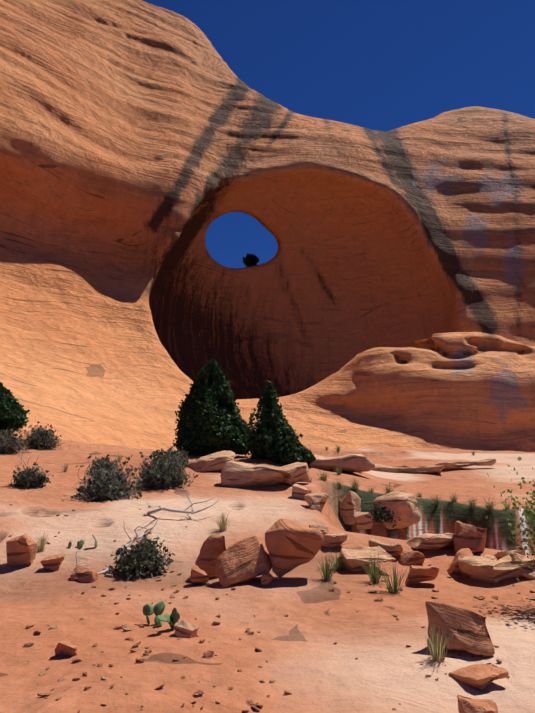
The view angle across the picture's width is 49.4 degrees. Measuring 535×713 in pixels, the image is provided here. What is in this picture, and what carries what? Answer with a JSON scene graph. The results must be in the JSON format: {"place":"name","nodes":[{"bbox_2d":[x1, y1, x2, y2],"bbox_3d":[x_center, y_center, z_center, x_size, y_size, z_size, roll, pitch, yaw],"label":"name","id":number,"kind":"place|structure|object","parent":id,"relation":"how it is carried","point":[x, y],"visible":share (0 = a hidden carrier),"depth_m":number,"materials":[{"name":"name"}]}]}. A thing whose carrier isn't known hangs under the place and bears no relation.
{"place":"outdoors","nodes":[
{"label":"outdoors","id":0,"kind":"place"},
{"bbox_2d":[0,437,534,712],"bbox_3d":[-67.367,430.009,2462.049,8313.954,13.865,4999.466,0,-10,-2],"label":"terrain","id":1,"kind":"structure","parent":0,"point":[311,666],"depth_m":6.67,"materials":[{"name":"soil"}]},
{"bbox_2d":[0,426,29,454],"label":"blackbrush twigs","id":2,"kind":"object","parent":1,"relation":"on","point":[12,448],"depth_m":19.36,"materials":[{"name":"grey plant"}]},
{"bbox_2d":[0,382,29,432],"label":"juniper tree","id":3,"kind":"object","parent":1,"relation":"on","point":[13,412],"visible":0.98,"depth_m":20.58,"materials":[{"name":"green plant"}]},
{"bbox_2d":[6,533,36,565],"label":"boulder","id":4,"kind":"object","parent":1,"relation":"on","point":[21,549],"visible":0.96,"depth_m":8.38,"materials":[{"name":"stone"}]},
{"bbox_2d":[16,446,38,465],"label":"dry twigs","id":5,"kind":"object","parent":1,"relation":"on","point":[28,459],"visible":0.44,"depth_m":17.46,"materials":[{"name":"beige wood"}]},
{"bbox_2d":[24,642,33,647],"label":"stone","id":6,"kind":"object","parent":1,"relation":"on","point":[30,644],"visible":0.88,"depth_m":5.30,"materials":[{"name":"stone"}]},
{"bbox_2d":[8,462,53,488],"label":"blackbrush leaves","id":7,"kind":"object","parent":1,"relation":"on","point":[34,484],"depth_m":13.13,"materials":[{"name":"green plant"}]},
{"bbox_2d":[31,533,49,551],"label":"grass tuft","id":8,"kind":"object","parent":1,"relation":"on","point":[41,546],"visible":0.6,"depth_m":8.97,"materials":[{"name":"beige plant"}]},
{"bbox_2d":[22,421,64,449],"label":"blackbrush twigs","id":9,"kind":"object","parent":1,"relation":"on","point":[43,437],"depth_m":20.78,"materials":[{"name":"grey plant"}]},
{"bbox_2d":[37,693,49,695],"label":"stone","id":10,"kind":"object","parent":1,"relation":"on","point":[43,694],"visible":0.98,"depth_m":4.16,"materials":[{"name":"stone"}]},
{"bbox_2d":[40,554,64,570],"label":"boulder","id":11,"kind":"object","parent":1,"relation":"on","point":[52,563],"visible":0.94,"depth_m":8.23,"materials":[{"name":"stone"}]},
{"bbox_2d":[61,463,68,471],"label":"grass tuft","id":12,"kind":"object","parent":1,"relation":"on","point":[65,469],"visible":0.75,"depth_m":15.73,"materials":[{"name":"plant"}]},
{"bbox_2d":[55,640,76,655],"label":"boulder","id":13,"kind":"object","parent":1,"relation":"on","point":[66,648],"visible":0.81,"depth_m":5.07,"materials":[{"name":"stone"}]},
{"bbox_2d":[68,534,96,549],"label":"prickly pear cactus","id":14,"kind":"object","parent":1,"relation":"on","point":[80,543],"visible":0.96,"depth_m":9.15,"materials":[{"name":"green plant"}]},
{"bbox_2d":[70,565,97,582],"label":"boulder","id":15,"kind":"object","parent":1,"relation":"on","point":[83,574],"visible":0.94,"depth_m":7.75,"materials":[{"name":"stone"}]},
{"bbox_2d":[68,551,111,573],"bbox_3d":[-2.491,2.916,8.025,0.490,0.433,0.593,-4,-11,22],"label":"dead branch","id":16,"kind":"object","parent":1,"relation":"on","point":[107,570],"visible":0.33,"depth_m":8.05,"materials":[{"name":"grey wood"}]},
{"bbox_2d":[87,454,121,473],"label":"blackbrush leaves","id":17,"kind":"object","parent":1,"relation":"on","point":[103,462],"depth_m":15.93,"materials":[{"name":"green plant"}]},
{"bbox_2d":[70,455,142,502],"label":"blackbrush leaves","id":18,"kind":"object","parent":1,"relation":"on","point":[96,488],"depth_m":12.64,"materials":[{"name":"green plant"}]},
{"bbox_2d":[114,451,122,461],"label":"grass tuft","id":19,"kind":"object","parent":1,"relation":"on","point":[119,459],"visible":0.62,"depth_m":18.18,"materials":[{"name":"beige plant"}]},
{"bbox_2d":[105,534,174,580],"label":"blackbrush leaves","id":20,"kind":"object","parent":1,"relation":"on","point":[138,558],"depth_m":8.12,"materials":[{"name":"green plant"}]},
{"bbox_2d":[135,658,144,663],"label":"stone","id":21,"kind":"object","parent":1,"relation":"on","point":[139,660],"visible":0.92,"depth_m":4.78,"materials":[{"name":"stone"}]},
{"bbox_2d":[120,517,159,550],"bbox_3d":[-1.889,2.899,9.612,0.490,0.461,1.266,-3,-10,16],"label":"dead branch","id":22,"kind":"object","parent":1,"relation":"on","point":[135,539],"visible":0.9,"depth_m":9.29,"materials":[{"name":"grey wood"}]},
{"bbox_2d":[142,601,179,628],"bbox_3d":[-1.051,2.630,5.885,0.285,0.229,0.577,5,-11,-26],"label":"prickly pear cactus","id":23,"kind":"object","parent":1,"relation":"on","point":[157,610],"visible":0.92,"depth_m":5.96,"materials":[{"name":"green plant"}]},
{"bbox_2d":[130,447,197,490],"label":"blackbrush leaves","id":24,"kind":"object","parent":1,"relation":"on","point":[147,477],"depth_m":14.05,"materials":[{"name":"green plant"}]},
{"bbox_2d":[156,445,189,467],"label":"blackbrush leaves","id":25,"kind":"object","parent":1,"relation":"on","point":[181,456],"depth_m":17.82,"materials":[{"name":"green plant"}]},
{"bbox_2d":[146,485,218,514],"bbox_3d":[-1.553,2.706,10.671,1.390,0.698,0.831,3,-10,-15],"label":"dead branch","id":26,"kind":"object","parent":1,"relation":"on","point":[170,510],"visible":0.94,"depth_m":10.67,"materials":[{"name":"grey wood"}]},
{"bbox_2d":[174,620,198,637],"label":"boulder","id":27,"kind":"object","parent":1,"relation":"on","point":[184,628],"visible":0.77,"depth_m":5.51,"materials":[{"name":"stone"}]},
{"bbox_2d":[193,690,203,697],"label":"stone","id":28,"kind":"object","parent":1,"relation":"on","point":[198,693],"visible":1,"depth_m":4.14,"materials":[{"name":"stone"}]},
{"bbox_2d":[190,565,208,583],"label":"boulder","id":29,"kind":"object","parent":1,"relation":"on","point":[199,575],"visible":0.94,"depth_m":7.44,"materials":[{"name":"stone"}]},
{"bbox_2d":[203,650,213,658],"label":"stone","id":30,"kind":"object","parent":1,"relation":"on","point":[208,654],"visible":0.94,"depth_m":4.92,"materials":[{"name":"stone"}]},
{"bbox_2d":[195,535,225,578],"bbox_3d":[-0.780,2.727,7.874,0.446,0.609,0.274,0,-10,-3],"label":"boulder","id":31,"kind":"object","parent":1,"relation":"on","point":[213,548],"visible":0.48,"depth_m":7.80,"materials":[{"name":"stone"}]},
{"bbox_2d":[187,450,235,471],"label":"boulder","id":32,"kind":"object","parent":1,"relation":"on","point":[216,461],"visible":0.75,"depth_m":17.34,"materials":[{"name":"stone"}]},
{"bbox_2d":[173,359,251,455],"bbox_3d":[-1.889,1.858,21.308,2.693,3.674,2.950,7,-12,-33],"label":"juniper tree","id":33,"kind":"object","parent":1,"relation":"on","point":[211,421],"depth_m":20.62,"materials":[{"name":"green plant"}]},
{"bbox_2d":[215,509,232,531],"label":"grass tuft","id":34,"kind":"object","parent":1,"relation":"on","point":[222,525],"visible":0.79,"depth_m":10.14,"materials":[{"name":"beige plant"}]},
{"bbox_2d":[215,536,271,587],"bbox_3d":[-0.314,2.664,7.537,0.733,0.522,0.517,-21,-11,-11],"label":"boulder","id":35,"kind":"object","parent":1,"relation":"on","point":[247,559],"visible":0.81,"depth_m":7.43,"materials":[{"name":"stone"}]},
{"bbox_2d":[246,700,253,705],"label":"stone","id":36,"kind":"object","parent":1,"relation":"on","point":[249,702],"visible":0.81,"depth_m":4.07,"materials":[{"name":"stone"}]},
{"bbox_2d":[252,705,259,711],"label":"stone","id":37,"kind":"object","parent":1,"relation":"on","point":[255,708],"visible":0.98,"depth_m":3.96,"materials":[{"name":"stone"}]},
{"bbox_2d":[220,461,295,486],"bbox_3d":[-0.231,3.068,14.685,1.825,0.770,1.385,6,-4,14],"label":"boulder","id":38,"kind":"object","parent":1,"relation":"on","point":[237,474],"visible":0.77,"depth_m":14.16,"materials":[{"name":"stone"}]},
{"bbox_2d":[0,0,534,451],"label":"cliff rock","id":39,"kind":"object","parent":1,"relation":"on","point":[384,296],"visible":0.98,"depth_m":56.48,"materials":[{"name":"stone"}]},
{"bbox_2d":[242,253,259,266],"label":"bush","id":40,"kind":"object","parent":39,"relation":"on","point":[254,260],"depth_m":86.07,"materials":[{"name":"plant"}]},
{"bbox_2d":[261,573,273,585],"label":"rock","id":41,"kind":"object","parent":1,"relation":"on","point":[266,579],"visible":1,"depth_m":7.27,"materials":[{"name":"stone"}]},
{"bbox_2d":[245,381,302,458],"bbox_3d":[0.178,2.221,19.944,1.938,2.833,2.060,0,-10,-2],"label":"pinyon tree","id":42,"kind":"object","parent":1,"relation":"on","point":[273,427],"depth_m":19.60,"materials":[{"name":"green plant"}]},
{"bbox_2d":[268,436,315,464],"bbox_3d":[0.819,3.141,19.310,1.598,1.107,1.708,0,-10,-2],"label":"juniper bush","id":43,"kind":"object","parent":1,"relation":"on","point":[290,452],"depth_m":19.00,"materials":[{"name":"green plant"}]},
{"bbox_2d":[276,462,309,484],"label":"boulder","id":44,"kind":"object","parent":1,"relation":"on","point":[299,471],"visible":0.52,"depth_m":14.70,"materials":[{"name":"stone"}]},
{"bbox_2d":[265,519,322,577],"bbox_3d":[0.338,2.570,7.749,0.758,0.735,0.671,12,-6,15],"label":"boulder","id":45,"kind":"object","parent":1,"relation":"on","point":[291,545],"visible":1,"depth_m":7.54,"materials":[{"name":"stone"}]},
{"bbox_2d":[291,484,311,499],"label":"boulder","id":46,"kind":"object","parent":1,"relation":"on","point":[299,491],"visible":0.71,"depth_m":12.93,"materials":[{"name":"stone"}]},
{"bbox_2d":[304,493,328,510],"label":"boulder","id":47,"kind":"object","parent":1,"relation":"on","point":[315,501],"visible":0.94,"depth_m":11.93,"materials":[{"name":"stone"}]},
{"bbox_2d":[309,524,327,534],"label":"boulder","id":48,"kind":"object","parent":1,"relation":"on","point":[323,529],"visible":0.48,"depth_m":9.91,"materials":[{"name":"stone"}]},
{"bbox_2d":[313,470,328,480],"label":"grass","id":49,"kind":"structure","parent":1,"relation":"on","point":[323,478],"depth_m":16.29,"materials":[{"name":"green plant"}]},
{"bbox_2d":[314,553,338,580],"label":"grass tuft","id":50,"kind":"object","parent":1,"relation":"on","point":[327,573],"visible":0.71,"depth_m":7.61,"materials":[{"name":"green plant"}]},
{"bbox_2d":[323,533,347,547],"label":"boulder","id":51,"kind":"object","parent":1,"relation":"on","point":[331,540],"visible":0.96,"depth_m":9.28,"materials":[{"name":"stone"}]},
{"bbox_2d":[328,548,345,570],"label":"grass tuft","id":52,"kind":"object","parent":1,"relation":"on","point":[339,563],"visible":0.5,"depth_m":8.27,"materials":[{"name":"green plant"}]},
{"bbox_2d":[334,465,342,474],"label":"grass tuft","id":53,"kind":"object","parent":1,"relation":"on","point":[339,471],"visible":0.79,"depth_m":18.49,"materials":[{"name":"green plant"}]},
{"bbox_2d":[336,479,343,488],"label":"grass","id":54,"kind":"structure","parent":1,"relation":"on","point":[339,486],"depth_m":16.22,"materials":[{"name":"green plant"}]},
{"bbox_2d":[307,454,374,471],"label":"boulder","id":55,"kind":"object","parent":1,"relation":"on","point":[355,463],"visible":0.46,"depth_m":19.21,"materials":[{"name":"stone"}]},
{"bbox_2d":[339,490,360,524],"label":"boulder","id":56,"kind":"object","parent":1,"relation":"on","point":[349,503],"visible":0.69,"depth_m":15.39,"materials":[{"name":"stone"}]},
{"bbox_2d":[348,475,364,489],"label":"grass","id":57,"kind":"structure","parent":1,"relation":"on","point":[355,486],"depth_m":16.19,"materials":[{"name":"green plant"}]},
{"bbox_2d":[353,511,372,529],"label":"boulder","id":58,"kind":"object","parent":1,"relation":"on","point":[363,521],"visible":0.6,"depth_m":15.18,"materials":[{"name":"stone"}]},
{"bbox_2d":[340,546,395,571],"bbox_3d":[1.436,2.974,8.486,0.749,0.309,0.654,1,-5,-4],"label":"boulder","id":59,"kind":"object","parent":1,"relation":"on","point":[351,557],"visible":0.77,"depth_m":8.33,"materials":[{"name":"stone"}]},
{"bbox_2d":[358,550,389,583],"bbox_3d":[1.462,2.754,7.622,0.516,0.432,0.557,4,-11,-20],"label":"grass tuft","id":60,"kind":"object","parent":1,"relation":"on","point":[374,570],"visible":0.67,"depth_m":7.56,"materials":[{"name":"green plant"}]},
{"bbox_2d":[374,597,382,601],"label":"stone","id":61,"kind":"object","parent":1,"relation":"on","point":[380,599],"visible":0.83,"depth_m":6.61,"materials":[{"name":"stone"}]},
{"bbox_2d":[368,502,400,527],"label":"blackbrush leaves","id":62,"kind":"object","parent":1,"relation":"on","point":[382,515],"depth_m":15.38,"materials":[{"name":"green plant"}]},
{"bbox_2d":[368,539,402,555],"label":"boulder","id":63,"kind":"object","parent":1,"relation":"on","point":[396,549],"visible":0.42,"depth_m":9.03,"materials":[{"name":"stone"}]},
{"bbox_2d":[379,481,396,493],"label":"grass","id":64,"kind":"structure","parent":1,"relation":"on","point":[387,490],"depth_m":16.42,"materials":[{"name":"plant"}]},
{"bbox_2d":[378,563,413,593],"bbox_3d":[1.528,2.667,7.093,0.585,0.436,0.673,-6,-12,31],"label":"grass tuft","id":65,"kind":"object","parent":1,"relation":"on","point":[393,587],"visible":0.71,"depth_m":7.03,"materials":[{"name":"plant"}]},
{"bbox_2d":[373,491,420,528],"bbox_3d":[3.139,4.292,15.931,1.895,1.093,1.622,-4,-14,-7],"label":"boulder","id":66,"kind":"object","parent":1,"relation":"on","point":[404,505],"visible":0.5,"depth_m":15.41,"materials":[{"name":"stone"}]},
{"bbox_2d":[373,464,443,473],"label":"rock slab","id":67,"kind":"structure","parent":1,"relation":"on","point":[421,469],"depth_m":24.47,"materials":[{"name":"stone"}]},
{"bbox_2d":[399,550,424,564],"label":"boulder","id":68,"kind":"object","parent":1,"relation":"on","point":[409,557],"visible":0.94,"depth_m":8.75,"materials":[{"name":"stone"}]},
{"bbox_2d":[405,565,439,584],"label":"boulder","id":69,"kind":"object","parent":1,"relation":"on","point":[417,574],"visible":0.98,"depth_m":7.56,"materials":[{"name":"stone"}]},
{"bbox_2d":[406,533,453,549],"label":"boulder","id":70,"kind":"object","parent":1,"relation":"on","point":[427,541],"visible":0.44,"depth_m":9.37,"materials":[{"name":"stone"}]},
{"bbox_2d":[424,620,458,662],"bbox_3d":[1.396,2.343,4.793,0.432,0.343,0.313,9,-14,-43],"label":"grass tuft","id":71,"kind":"object","parent":1,"relation":"on","point":[436,651],"visible":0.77,"depth_m":4.77,"materials":[{"name":"plant"}]},
{"bbox_2d":[449,492,458,502],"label":"grass","id":72,"kind":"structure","parent":1,"relation":"on","point":[454,500],"depth_m":16.61,"materials":[{"name":"plant"}]},
{"bbox_2d":[425,601,494,655],"bbox_3d":[1.676,2.374,5.028,0.536,0.374,0.459,16,-11,-18],"label":"boulder","id":73,"kind":"object","parent":1,"relation":"on","point":[471,635],"visible":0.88,"depth_m":4.96,"materials":[{"name":"stone"}]},
{"bbox_2d":[447,548,473,573],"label":"boulder","id":74,"kind":"object","parent":1,"relation":"on","point":[453,567],"visible":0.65,"depth_m":8.30,"materials":[{"name":"stone"}]},
{"bbox_2d":[434,459,496,469],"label":"rock slab","id":75,"kind":"structure","parent":1,"relation":"on","point":[455,465],"depth_m":25.49,"materials":[{"name":"stone"}]},
{"bbox_2d":[454,521,486,552],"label":"boulder","id":76,"kind":"object","parent":1,"relation":"on","point":[472,538],"visible":0.92,"depth_m":9.32,"materials":[{"name":"stone"}]},
{"bbox_2d":[457,695,497,712],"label":"boulder","id":77,"kind":"object","parent":1,"relation":"on","point":[467,705],"visible":1,"depth_m":3.80,"materials":[{"name":"stone"}]},
{"bbox_2d":[448,663,508,689],"bbox_3d":[1.610,2.426,4.439,0.344,0.138,0.306,3,-8,-19],"label":"boulder","id":78,"kind":"object","parent":1,"relation":"on","point":[481,676],"visible":0.98,"depth_m":4.37,"materials":[{"name":"stone"}]},
{"bbox_2d":[479,497,495,511],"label":"grass","id":79,"kind":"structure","parent":1,"relation":"on","point":[489,508],"depth_m":15.41,"materials":[{"name":"green plant"}]},
{"bbox_2d":[481,554,496,560],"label":"boulder","id":80,"kind":"object","parent":1,"relation":"on","point":[490,557],"visible":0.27,"depth_m":8.38,"materials":[{"name":"stone"}]},
{"bbox_2d":[458,555,534,582],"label":"boulder","id":81,"kind":"object","parent":1,"relation":"on","point":[480,568],"visible":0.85,"depth_m":7.96,"materials":[{"name":"stone"}]},
{"bbox_2d":[500,501,510,509],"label":"grass","id":82,"kind":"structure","parent":1,"relation":"on","point":[507,506],"depth_m":15.35,"materials":[{"name":"green plant"}]},
{"bbox_2d":[494,548,524,558],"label":"boulder","id":83,"kind":"object","parent":1,"relation":"on","point":[498,555],"visible":0.62,"depth_m":8.87,"materials":[{"name":"stone"}]},
{"bbox_2d":[485,457,534,580],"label":"cottonwood tree","id":84,"kind":"object","parent":1,"relation":"on","point":[530,516],"depth_m":6.79,"materials":[{"name":"green plant"}]},
{"bbox_2d":[511,552,534,578],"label":"boulder","id":85,"kind":"object","parent":1,"relation":"on","point":[527,572],"visible":0.5,"depth_m":8.00,"materials":[{"name":"stone"}]},
{"bbox_2d":[143,0,534,267],"label":"sky","id":86,"kind":"structure","parent":0,"point":[379,65],"materials":[{"name":"blue"}]},
{"bbox_2d":[428,493,440,504],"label":"grass","id":87,"kind":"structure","parent":0,"point":[436,500],"depth_m":16.75,"materials":[{"name":"green plant"}]},
{"bbox_2d":[466,496,477,508],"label":"grass","id":88,"kind":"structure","parent":0,"point":[472,502],"depth_m":15.88,"materials":[{"name":"green plant"}]}
]}

